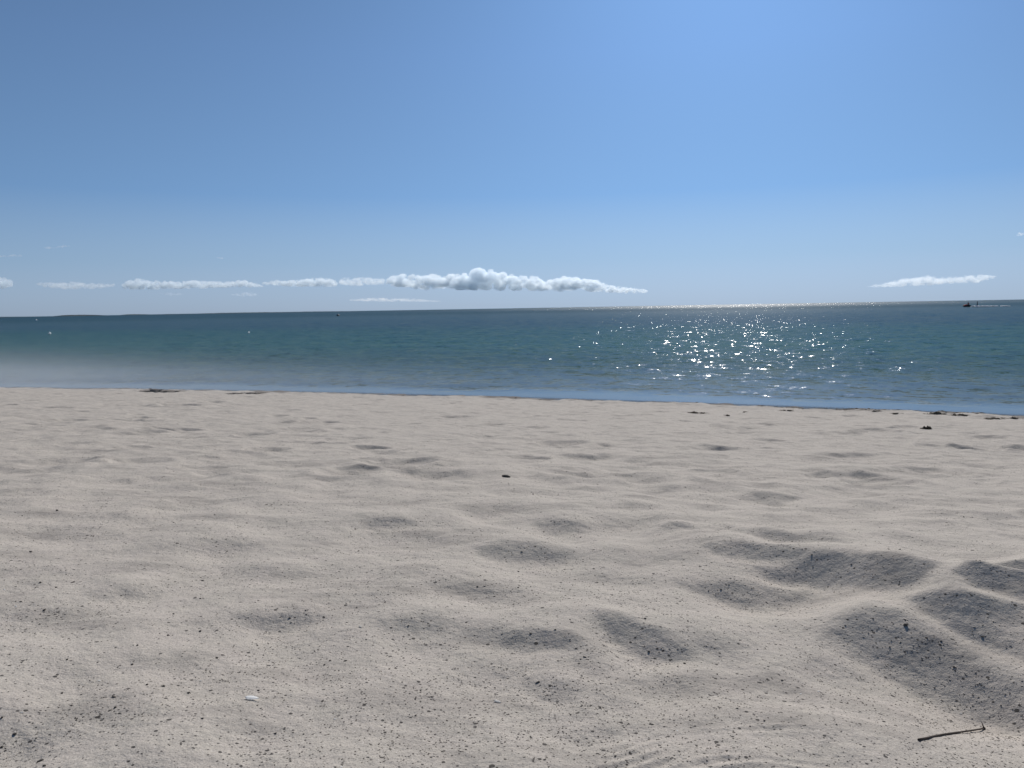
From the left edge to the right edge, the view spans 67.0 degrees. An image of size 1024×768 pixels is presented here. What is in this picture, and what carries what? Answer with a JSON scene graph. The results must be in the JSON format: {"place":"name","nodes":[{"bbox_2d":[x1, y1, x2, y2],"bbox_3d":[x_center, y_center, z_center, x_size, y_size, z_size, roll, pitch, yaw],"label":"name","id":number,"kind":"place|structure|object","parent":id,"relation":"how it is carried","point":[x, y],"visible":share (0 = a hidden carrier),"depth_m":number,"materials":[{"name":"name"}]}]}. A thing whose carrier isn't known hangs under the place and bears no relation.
{"place":"outdoors","nodes":[
{"label":"outdoors","id":0,"kind":"place"},
{"bbox_2d":[60,315,105,315],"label":"headland","id":1,"kind":"structure","parent":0,"point":[82,315],"depth_m":5017.40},
{"bbox_2d":[152,311,335,314],"bbox_3d":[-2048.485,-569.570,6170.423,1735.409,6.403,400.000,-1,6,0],"label":"headland","id":2,"kind":"structure","parent":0,"point":[254,312],"depth_m":5999.47,"materials":[{"name":"grey"}]},
{"bbox_2d":[0,387,1023,767],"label":"sand","id":3,"kind":"structure","parent":0,"point":[954,571],"depth_m":1.68,"materials":[{"name":"beige sand"}]},
{"bbox_2d":[137,389,187,391],"bbox_3d":[-6.547,0.124,14.357,1.005,0.067,0.383,-1,6,0],"label":"seaweed clump","id":4,"kind":"object","parent":3,"relation":"on","point":[155,390],"visible":0.76,"depth_m":14.32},
{"bbox_2d":[226,392,267,394],"bbox_3d":[-4.698,0.160,13.625,0.814,0.032,0.354,-1,6,0],"label":"seaweed clump","id":5,"kind":"object","parent":3,"relation":"on","point":[256,393],"visible":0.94,"depth_m":13.59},
{"bbox_2d":[245,695,258,699],"bbox_3d":[-0.362,0.437,1.078,0.020,0.002,0.009,2,15,9],"label":"shell chip","id":6,"kind":"object","parent":3,"relation":"on","point":[250,697],"visible":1,"depth_m":1.08,"materials":[{"name":"white"}]},
{"bbox_2d":[5,387,1013,415],"bbox_3d":[0.026,0.279,13.024,24.860,0.128,1.723,1,6,24],"label":"wrack","id":7,"kind":"object","parent":3,"relation":"on","point":[774,406],"visible":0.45,"depth_m":11.42,"materials":[{"name":"brown plant"}]},
{"bbox_2d":[923,411,945,414],"bbox_3d":[5.536,0.383,10.147,0.330,0.058,0.152,-1,6,0],"label":"seaweed clump","id":8,"kind":"object","parent":3,"relation":"on","point":[936,413],"visible":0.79,"depth_m":10.11,"materials":[{"name":"brown plant"}]},
{"bbox_2d":[917,721,985,740],"bbox_3d":[0.651,0.515,1.136,0.260,0.089,0.011,-6,7,-41],"label":"twig","id":9,"kind":"object","parent":3,"relation":"on","point":[942,734],"visible":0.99,"depth_m":1.12,"materials":[{"name":"brown wood"}]},
{"bbox_2d":[950,413,967,415],"bbox_3d":[5.703,0.391,9.871,0.273,0.036,0.112,-1,6,0],"label":"seaweed clump","id":10,"kind":"object","parent":3,"relation":"on","point":[954,414],"visible":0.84,"depth_m":9.85,"materials":[{"name":"brown plant"}]},
{"bbox_2d":[984,417,1006,418],"bbox_3d":[5.857,0.413,9.360,0.264,0.020,0.156,-1,6,0],"label":"seaweed clump","id":11,"kind":"object","parent":3,"relation":"on","point":[994,418],"visible":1,"depth_m":9.36,"materials":[{"name":"brown plant"}]},
{"bbox_2d":[0,299,1023,414],"bbox_3d":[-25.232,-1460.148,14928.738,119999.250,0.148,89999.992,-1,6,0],"label":"sea","id":12,"kind":"structure","parent":0,"point":[935,356],"depth_m":27.43,"materials":[{"name":"liquid"}]},
{"bbox_2d":[971,305,1003,306],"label":"foam","id":13,"kind":"object","parent":12,"relation":"on","point":[986,306],"visible":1,"depth_m":178.98,"materials":[{"name":"white"}]},
{"bbox_2d":[0,0,1023,316],"label":"sky","id":14,"kind":"structure","parent":0,"point":[157,156],"materials":[{"name":"blue"}]}
]}

